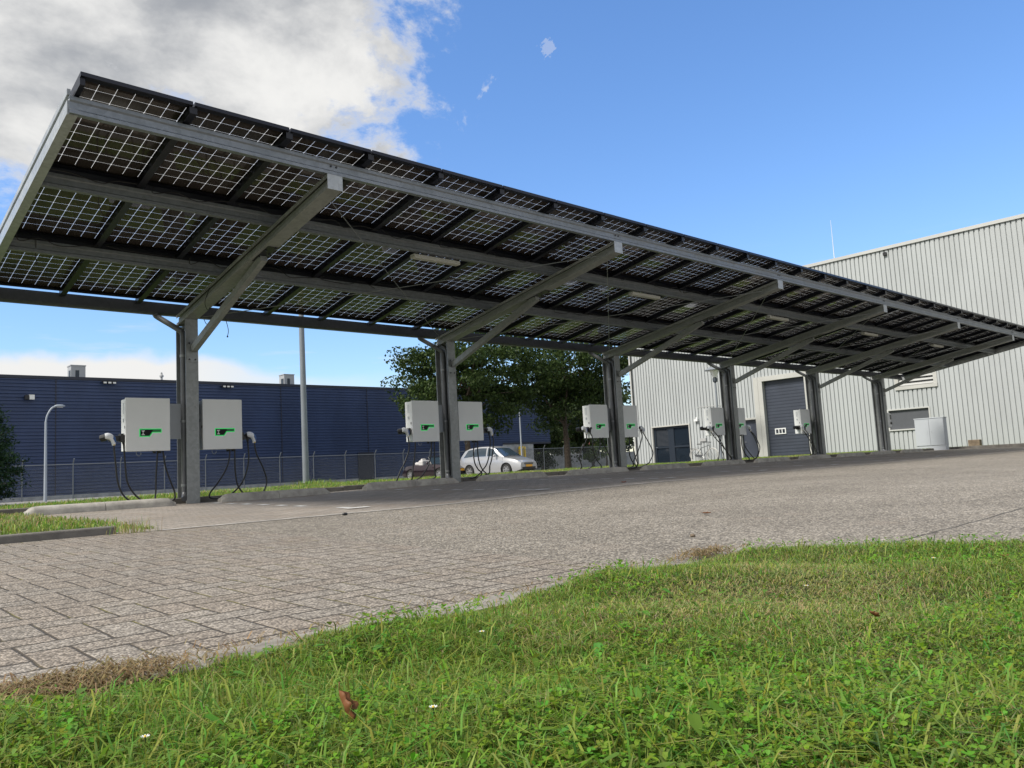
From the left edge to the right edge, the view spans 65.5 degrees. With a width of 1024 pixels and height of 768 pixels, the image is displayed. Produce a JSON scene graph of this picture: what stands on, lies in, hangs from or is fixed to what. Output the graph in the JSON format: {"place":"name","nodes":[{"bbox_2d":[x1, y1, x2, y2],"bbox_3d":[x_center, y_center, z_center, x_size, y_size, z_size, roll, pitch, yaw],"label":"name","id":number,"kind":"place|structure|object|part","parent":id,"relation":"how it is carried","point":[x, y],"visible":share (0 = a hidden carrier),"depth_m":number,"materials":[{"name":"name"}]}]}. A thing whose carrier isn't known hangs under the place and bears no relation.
{"place":"outdoors","nodes":[
{"label":"outdoors","id":0,"kind":"place"},
{"bbox_2d":[0,517,81,534],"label":"grass","id":1,"kind":"structure","parent":0,"point":[35,527],"depth_m":6.76,"materials":[{"name":"green plant"}]},
{"bbox_2d":[0,526,115,543],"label":"curb","id":2,"kind":"structure","parent":1,"relation":"on","point":[46,535],"depth_m":6.19,"materials":[{"name":"concrete"}]},
{"bbox_2d":[0,512,153,534],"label":"patch grass","id":3,"kind":"structure","parent":0,"point":[39,521],"depth_m":7.19,"materials":[{"name":"green plant"}]},
{"bbox_2d":[0,480,386,505],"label":"yard","id":4,"kind":"structure","parent":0,"point":[38,501],"depth_m":41.55,"materials":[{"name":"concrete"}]},
{"bbox_2d":[43,405,64,501],"bbox_3d":[-21.414,3.204,37.281,0.894,4.515,0.180,2,-8,-43],"label":"street lamp","id":5,"kind":"object","parent":4,"relation":"on","point":[45,465],"visible":0.99,"depth_m":36.98,"materials":[{"name":"white metal"}]},
{"bbox_2d":[0,374,550,502],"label":"blue hall","id":6,"kind":"structure","parent":4,"relation":"on","point":[353,421],"depth_m":54.17,"materials":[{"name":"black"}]},
{"bbox_2d":[67,365,85,376],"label":"roof unit","id":7,"kind":"structure","parent":6,"relation":"on","point":[76,370],"depth_m":49.51,"materials":[{"name":"silver metal"}]},
{"bbox_2d":[279,374,294,383],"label":"roof unit","id":8,"kind":"structure","parent":6,"relation":"on","point":[286,378],"depth_m":59.12,"materials":[{"name":"silver metal"}]},
{"bbox_2d":[358,452,374,480],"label":"door","id":9,"kind":"structure","parent":6,"relation":"in","point":[364,458],"depth_m":61.28,"materials":[{"name":"black metal"}]},
{"bbox_2d":[518,446,525,456],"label":"hose cabinet","id":10,"kind":"object","parent":6,"relation":"attached to","point":[524,450],"visible":0.48,"depth_m":72.30,"materials":[{"name":"yellow plastic"}]},
{"bbox_2d":[0,444,633,502],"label":"wire fence","id":11,"kind":"object","parent":4,"relation":"on","point":[243,458],"visible":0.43,"depth_m":50.53,"materials":[{"name":"grey metal"}]},
{"bbox_2d":[402,456,465,477],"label":"parked car","id":12,"kind":"object","parent":4,"relation":"on","point":[420,466],"visible":0.56,"depth_m":43.32,"materials":[{"name":"grey paint"}]},
{"bbox_2d":[380,317,565,451],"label":"tree","id":13,"kind":"object","parent":4,"relation":"on","point":[477,381],"visible":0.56,"depth_m":48.76,"materials":[{"name":"green plant"}]},
{"bbox_2d":[460,446,536,474],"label":"parked car","id":14,"kind":"object","parent":4,"relation":"on","point":[505,459],"visible":0.91,"depth_m":41.48,"materials":[{"name":"silver metal"}]},
{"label":"side window","id":15,"kind":"part","parent":14,"relation":"part of","materials":[{"name":"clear glass"}]},
{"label":"side window","id":16,"kind":"part","parent":14,"relation":"part of","materials":[{"name":"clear glass"}]},
{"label":"side window","id":17,"kind":"part","parent":14,"relation":"part of","materials":[{"name":"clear glass"}]},
{"bbox_2d":[690,442,718,460],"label":"bicycle","id":18,"kind":"object","parent":4,"relation":"on","point":[700,455],"visible":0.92,"depth_m":43.27,"materials":[{"name":"grey metal"}]},
{"bbox_2d":[704,367,722,458],"bbox_3d":[10.293,1.516,39.815,0.997,4.835,0.997,2,-8,-43],"label":"street lamp","id":19,"kind":"object","parent":4,"relation":"on","point":[713,372],"visible":0.58,"depth_m":39.87,"materials":[{"name":"grey metal"}]},
{"bbox_2d":[85,606,495,693],"bbox_3d":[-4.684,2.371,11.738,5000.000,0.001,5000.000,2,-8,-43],"label":"ground","id":20,"kind":"structure","parent":0,"point":[182,672],"depth_m":3.61,"materials":[{"name":"brown soil"}]},
{"bbox_2d":[0,527,629,687],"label":"brick pavement","id":21,"kind":"structure","parent":0,"point":[71,602],"depth_m":3.28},
{"bbox_2d":[106,479,336,535],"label":"weeds","id":22,"kind":"object","parent":21,"relation":"on","point":[126,529],"visible":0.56,"depth_m":6.54,"materials":[{"name":"green plant"}]},
{"bbox_2d":[0,448,927,509],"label":"verge ground","id":23,"kind":"structure","parent":0,"point":[233,490],"depth_m":17.74,"materials":[{"name":"green plant"}]},
{"bbox_2d":[0,403,32,499],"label":"conifer","id":24,"kind":"object","parent":23,"relation":"on","point":[6,462],"visible":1,"depth_m":14.58,"materials":[{"name":"green plant"}]},
{"bbox_2d":[295,174,308,482],"bbox_3d":[-5.884,-1.804,22.268,0.209,9.500,0.209,2,-8,-43],"label":"mast","id":25,"kind":"object","parent":23,"relation":"on","point":[305,455],"visible":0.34,"depth_m":21.95,"materials":[{"name":"grey metal"}]},
{"bbox_2d":[0,448,933,514],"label":"verge kerb","id":26,"kind":"structure","parent":23,"relation":"on","point":[208,499],"depth_m":13.99,"materials":[{"name":"concrete"}]},
{"bbox_2d":[0,0,1023,452],"label":"sky","id":27,"kind":"structure","parent":0,"point":[754,126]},
{"bbox_2d":[0,531,1023,767],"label":"lawn grass","id":28,"kind":"structure","parent":0,"point":[227,704],"depth_m":1.64,"materials":[{"name":"green plant"}]},
{"bbox_2d":[339,682,358,720],"bbox_3d":[-0.289,0.560,1.402,0.022,0.076,0.039,-32,-22,-4],"label":"fallen leaf","id":29,"kind":"object","parent":28,"relation":"on","point":[347,703],"visible":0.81,"depth_m":1.40,"materials":[{"name":"brown plant"}]},
{"bbox_2d":[64,545,769,694],"bbox_3d":[-13.101,0.186,-9.291,39.000,0.003,0.160,2,-8,-43],"label":"paving edge band","id":30,"kind":"object","parent":28,"relation":"on","point":[261,645],"visible":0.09,"depth_m":2.44,"materials":[{"name":"concrete"}]},
{"bbox_2d":[0,543,745,708],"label":"dry clippings","id":31,"kind":"object","parent":30,"relation":"on","point":[68,680],"visible":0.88,"depth_m":1.84,"materials":[{"name":"brown plant"}]},
{"bbox_2d":[0,532,1023,767],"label":"clover","id":32,"kind":"object","parent":28,"relation":"on","point":[694,719],"visible":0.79,"depth_m":1.34,"materials":[{"name":"green plant"}]},
{"bbox_2d":[868,610,879,616],"bbox_3d":[0.903,0.572,1.988,0.040,0.011,0.022,29,-14,-11],"label":"fallen leaf","id":33,"kind":"object","parent":28,"relation":"on","point":[875,613],"visible":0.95,"depth_m":1.98,"materials":[{"name":"brown plant"}]},
{"bbox_2d":[27,447,1023,533],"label":"parking pavement","id":34,"kind":"structure","parent":0,"point":[196,514],"depth_m":11.18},
{"bbox_2d":[23,498,175,514],"bbox_3d":[-5.476,1.664,10.674,1.850,0.165,0.210,2,-8,-43],"label":"wheel stop","id":35,"kind":"object","parent":34,"relation":"on","point":[95,506],"visible":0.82,"depth_m":10.57,"materials":[{"name":"concrete"}]},
{"bbox_2d":[218,488,329,501],"bbox_3d":[-3.653,1.735,12.355,1.790,0.165,0.210,2,-8,-43],"label":"wheel stop","id":36,"kind":"object","parent":34,"relation":"on","point":[244,496],"visible":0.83,"depth_m":12.20,"materials":[{"name":"concrete"}]},
{"bbox_2d":[226,503,370,507],"bbox_3d":[-2.995,1.533,10.093,0.280,0.074,3.970,2,-8,-43],"label":"bay marking","id":37,"kind":"object","parent":34,"relation":"on","point":[300,505],"visible":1,"depth_m":8.97,"materials":[{"name":"white paint"}]},
{"bbox_2d":[362,478,458,489],"bbox_3d":[-1.763,1.781,14.103,1.980,0.165,0.210,2,-8,-43],"label":"wheel stop","id":38,"kind":"object","parent":34,"relation":"on","point":[395,484],"visible":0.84,"depth_m":13.92,"materials":[{"name":"concrete"}]},
{"bbox_2d":[394,489,541,489],"bbox_3d":[-0.917,1.591,12.013,0.280,0.074,3.970,2,-8,-43],"label":"bay marking","id":39,"kind":"object","parent":34,"relation":"on","point":[458,489],"visible":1,"depth_m":11.96,"materials":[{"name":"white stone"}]},
{"bbox_2d":[0,71,1023,503],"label":"solar canopy","id":40,"kind":"object","parent":34,"relation":"on","point":[230,265],"visible":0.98,"depth_m":12.07,"materials":[{"name":"black"}]},
{"bbox_2d":[99,398,180,500],"bbox_3d":[-5.399,0.980,11.644,1.226,1.514,0.451,2,-8,-43],"label":"charging station","id":41,"kind":"object","parent":40,"relation":"attached to","point":[151,424],"visible":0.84,"depth_m":11.52,"materials":[{"name":"white paint"}]},
{"bbox_2d":[199,399,266,498],"bbox_3d":[-4.449,1.021,12.457,0.386,1.529,1.179,-8,-8,38],"label":"charging station","id":42,"kind":"object","parent":40,"relation":"attached to","point":[220,423],"visible":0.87,"depth_m":12.29,"materials":[{"name":"white paint"}]},
{"bbox_2d":[396,400,443,480],"bbox_3d":[-1.754,1.090,15.030,1.274,1.519,0.420,2,-8,-43],"label":"charging station","id":43,"kind":"object","parent":40,"relation":"attached to","point":[424,421],"visible":0.87,"depth_m":14.90,"materials":[{"name":"white paint"}]},
{"bbox_2d":[457,401,493,478],"bbox_3d":[-0.853,1.127,15.850,1.083,1.519,0.402,2,-8,-43],"label":"charging station","id":44,"kind":"object","parent":40,"relation":"attached to","point":[470,422],"visible":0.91,"depth_m":15.72,"materials":[{"name":"white paint"}]},
{"bbox_2d":[576,405,611,468],"bbox_3d":[1.900,1.244,18.364,1.376,1.522,0.330,2,-8,-43],"label":"charging station","id":45,"kind":"object","parent":40,"relation":"attached to","point":[596,422],"visible":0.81,"depth_m":18.30,"materials":[{"name":"white paint"}]},
{"bbox_2d":[623,405,652,468],"bbox_3d":[2.909,1.286,19.289,1.282,1.520,0.323,2,-8,-43],"label":"charging station","id":46,"kind":"object","parent":40,"relation":"attached to","point":[630,421],"visible":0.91,"depth_m":19.16,"materials":[{"name":"white paint"}]},
{"bbox_2d":[700,407,731,460],"bbox_3d":[5.602,1.403,21.793,1.280,1.520,0.355,2,-8,-43],"label":"charging station","id":47,"kind":"object","parent":40,"relation":"attached to","point":[714,427],"visible":0.88,"depth_m":21.72,"materials":[{"name":"white paint"}]},
{"bbox_2d":[738,408,759,460],"bbox_3d":[6.580,1.441,22.695,1.303,1.512,0.355,2,-8,-43],"label":"charging station","id":48,"kind":"object","parent":40,"relation":"attached to","point":[742,421],"visible":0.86,"depth_m":22.66,"materials":[{"name":"white paint"}]},
{"bbox_2d":[793,409,817,454],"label":"charging station","id":49,"kind":"object","parent":40,"relation":"attached to","point":[802,422],"visible":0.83,"depth_m":25.12,"materials":[{"name":"white paint"}]},
{"bbox_2d":[887,413,891,427],"bbox_3d":[13.746,1.766,29.149,0.420,1.420,0.262,2,-8,-43],"label":"wall charger","id":50,"kind":"object","parent":40,"relation":"attached to","point":[889,420],"depth_m":29.16,"materials":[{"name":"white paint"}]},
{"bbox_2d":[476,472,547,480],"bbox_3d":[0.019,1.849,15.746,1.790,0.165,0.210,2,-8,-43],"label":"wheel stop","id":51,"kind":"object","parent":34,"relation":"on","point":[495,477],"visible":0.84,"depth_m":15.60,"materials":[{"name":"concrete"}]},
{"bbox_2d":[565,467,628,474],"bbox_3d":[1.895,1.929,17.476,1.935,0.165,0.210,2,-8,-43],"label":"wheel stop","id":52,"kind":"object","parent":34,"relation":"on","point":[596,470],"visible":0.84,"depth_m":17.32,"materials":[{"name":"concrete"}]},
{"bbox_2d":[640,463,689,469],"bbox_3d":[3.694,2.006,19.134,1.790,0.165,0.210,2,-8,-43],"label":"wheel stop","id":53,"kind":"object","parent":34,"relation":"on","point":[665,466],"visible":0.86,"depth_m":18.98,"materials":[{"name":"concrete"}]},
{"bbox_2d":[701,459,745,465],"bbox_3d":[5.553,2.086,20.847,1.890,0.165,0.210,2,-8,-43],"label":"wheel stop","id":54,"kind":"object","parent":34,"relation":"on","point":[716,463],"visible":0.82,"depth_m":20.67,"materials":[{"name":"concrete"}]},
{"bbox_2d":[753,457,790,462],"bbox_3d":[7.368,2.163,22.520,1.790,0.165,0.210,2,-8,-43],"label":"wheel stop","id":55,"kind":"object","parent":34,"relation":"on","point":[761,460],"visible":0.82,"depth_m":22.32,"materials":[{"name":"concrete"}]},
{"bbox_2d":[798,454,830,459],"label":"wheel stop","id":56,"kind":"object","parent":34,"relation":"on","point":[814,456],"visible":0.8,"depth_m":24.02,"materials":[{"name":"concrete"}]},
{"bbox_2d":[837,452,865,456],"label":"wheel stop","id":57,"kind":"object","parent":34,"relation":"on","point":[851,454],"visible":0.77,"depth_m":25.70,"materials":[{"name":"concrete"}]},
{"bbox_2d":[870,450,895,454],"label":"wheel stop","id":58,"kind":"object","parent":34,"relation":"on","point":[883,452],"visible":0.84,"depth_m":27.34,"materials":[{"name":"concrete"}]},
{"bbox_2d":[900,449,923,452],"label":"wheel stop","id":59,"kind":"object","parent":34,"relation":"on","point":[910,450],"visible":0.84,"depth_m":29.04,"materials":[{"name":"concrete"}]},
{"bbox_2d":[913,417,948,449],"bbox_3d":[17.184,2.062,32.612,0.396,1.360,1.160,2,-8,-43],"label":"utility cabinet","id":60,"kind":"object","parent":34,"relation":"on","point":[932,432],"visible":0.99,"depth_m":32.42,"materials":[{"name":"grey metal"}]},
{"bbox_3d":[16.855,2.001,32.697,0.024,1.075,0.545,2,-8,-43],"label":"door","id":61,"kind":"part","parent":60,"relation":"part of","materials":[{"name":"grey metal"}]},
{"bbox_3d":[17.231,1.938,32.293,0.024,1.075,0.545,2,-8,-43],"label":"door","id":62,"kind":"part","parent":60,"relation":"part of","materials":[{"name":"grey metal"}]},
{"bbox_2d":[204,451,1023,566],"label":"road","id":63,"kind":"structure","parent":0,"point":[982,495],"depth_m":6.05,"materials":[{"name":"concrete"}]},
{"bbox_2d":[160,451,1015,529],"bbox_3d":[9.474,1.727,18.109,33.800,0.052,0.110,2,-8,-43],"label":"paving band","id":64,"kind":"object","parent":63,"relation":"on","point":[506,497],"visible":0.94,"depth_m":9.06,"materials":[{"name":"concrete"}]},
{"bbox_2d":[949,443,1023,448],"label":"hall kerb","id":65,"kind":"structure","parent":63,"relation":"on","point":[996,446],"depth_m":31.92,"materials":[{"name":"concrete"}]},
{"label":"side yard","id":66,"kind":"structure","parent":0,"visible":0},
{"bbox_2d":[519,412,522,456],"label":"street lamp","id":67,"kind":"object","parent":66,"relation":"on","point":[520,435],"visible":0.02,"depth_m":61.73,"materials":[{"name":"white metal"}]},
{"bbox_2d":[503,378,582,469],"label":"tree","id":68,"kind":"object","parent":66,"relation":"on","point":[556,437],"visible":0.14,"depth_m":79.76,"materials":[{"name":"green plant"}]},
{"bbox_2d":[534,421,559,467],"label":"tree","id":69,"kind":"object","parent":66,"relation":"on","point":[538,452],"visible":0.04,"depth_m":87.85,"materials":[{"name":"green plant"}]},
{"bbox_2d":[474,321,630,468],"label":"tree","id":70,"kind":"object","parent":66,"relation":"on","point":[563,385],"visible":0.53,"depth_m":53.88,"materials":[{"name":"green plant"}]},
{"bbox_2d":[534,451,635,469],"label":"boundary wall","id":71,"kind":"structure","parent":66,"relation":"on","point":[585,463],"depth_m":93.95,"materials":[{"name":"concrete"}]},
{"bbox_2d":[548,374,630,465],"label":"tree","id":72,"kind":"object","parent":66,"relation":"on","point":[581,442],"visible":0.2,"depth_m":82.76,"materials":[{"name":"green plant"}]},
{"bbox_2d":[570,395,633,465],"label":"tree","id":73,"kind":"object","parent":66,"relation":"on","point":[627,440],"visible":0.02,"depth_m":96.04,"materials":[{"name":"green plant"}]},
{"bbox_2d":[628,213,1023,464],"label":"pale hall","id":74,"kind":"structure","parent":66,"relation":"on","point":[978,268],"depth_m":36.54,"materials":[{"name":"metal"}]},
{"bbox_2d":[744,419,758,457],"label":"side door","id":75,"kind":"structure","parent":74,"relation":"in","point":[750,443],"depth_m":41.92,"materials":[{"name":"metal"}]},
{"bbox_2d":[764,377,809,455],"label":"roller door","id":76,"kind":"structure","parent":74,"relation":"in","point":[783,396],"depth_m":40.59,"materials":[{"name":"grey metal"}]},
{"bbox_2d":[887,406,930,430],"bbox_3d":[18.014,1.578,36.027,0.340,0.990,1.860,2,-8,-43],"label":"window frame","id":77,"kind":"structure","parent":74,"relation":"in","point":[901,419],"depth_m":36.09,"materials":[{"name":"metal"}]},
{"label":"hall verge","id":78,"kind":"structure","parent":0,"visible":0},
{"bbox_2d":[968,439,981,445],"bbox_3d":[19.244,2.463,33.087,0.300,0.300,0.440,2,-8,-43],"label":"stone block","id":79,"kind":"object","parent":78,"relation":"on","point":[977,442],"depth_m":32.97,"materials":[{"name":"beige stone"}]}
]}

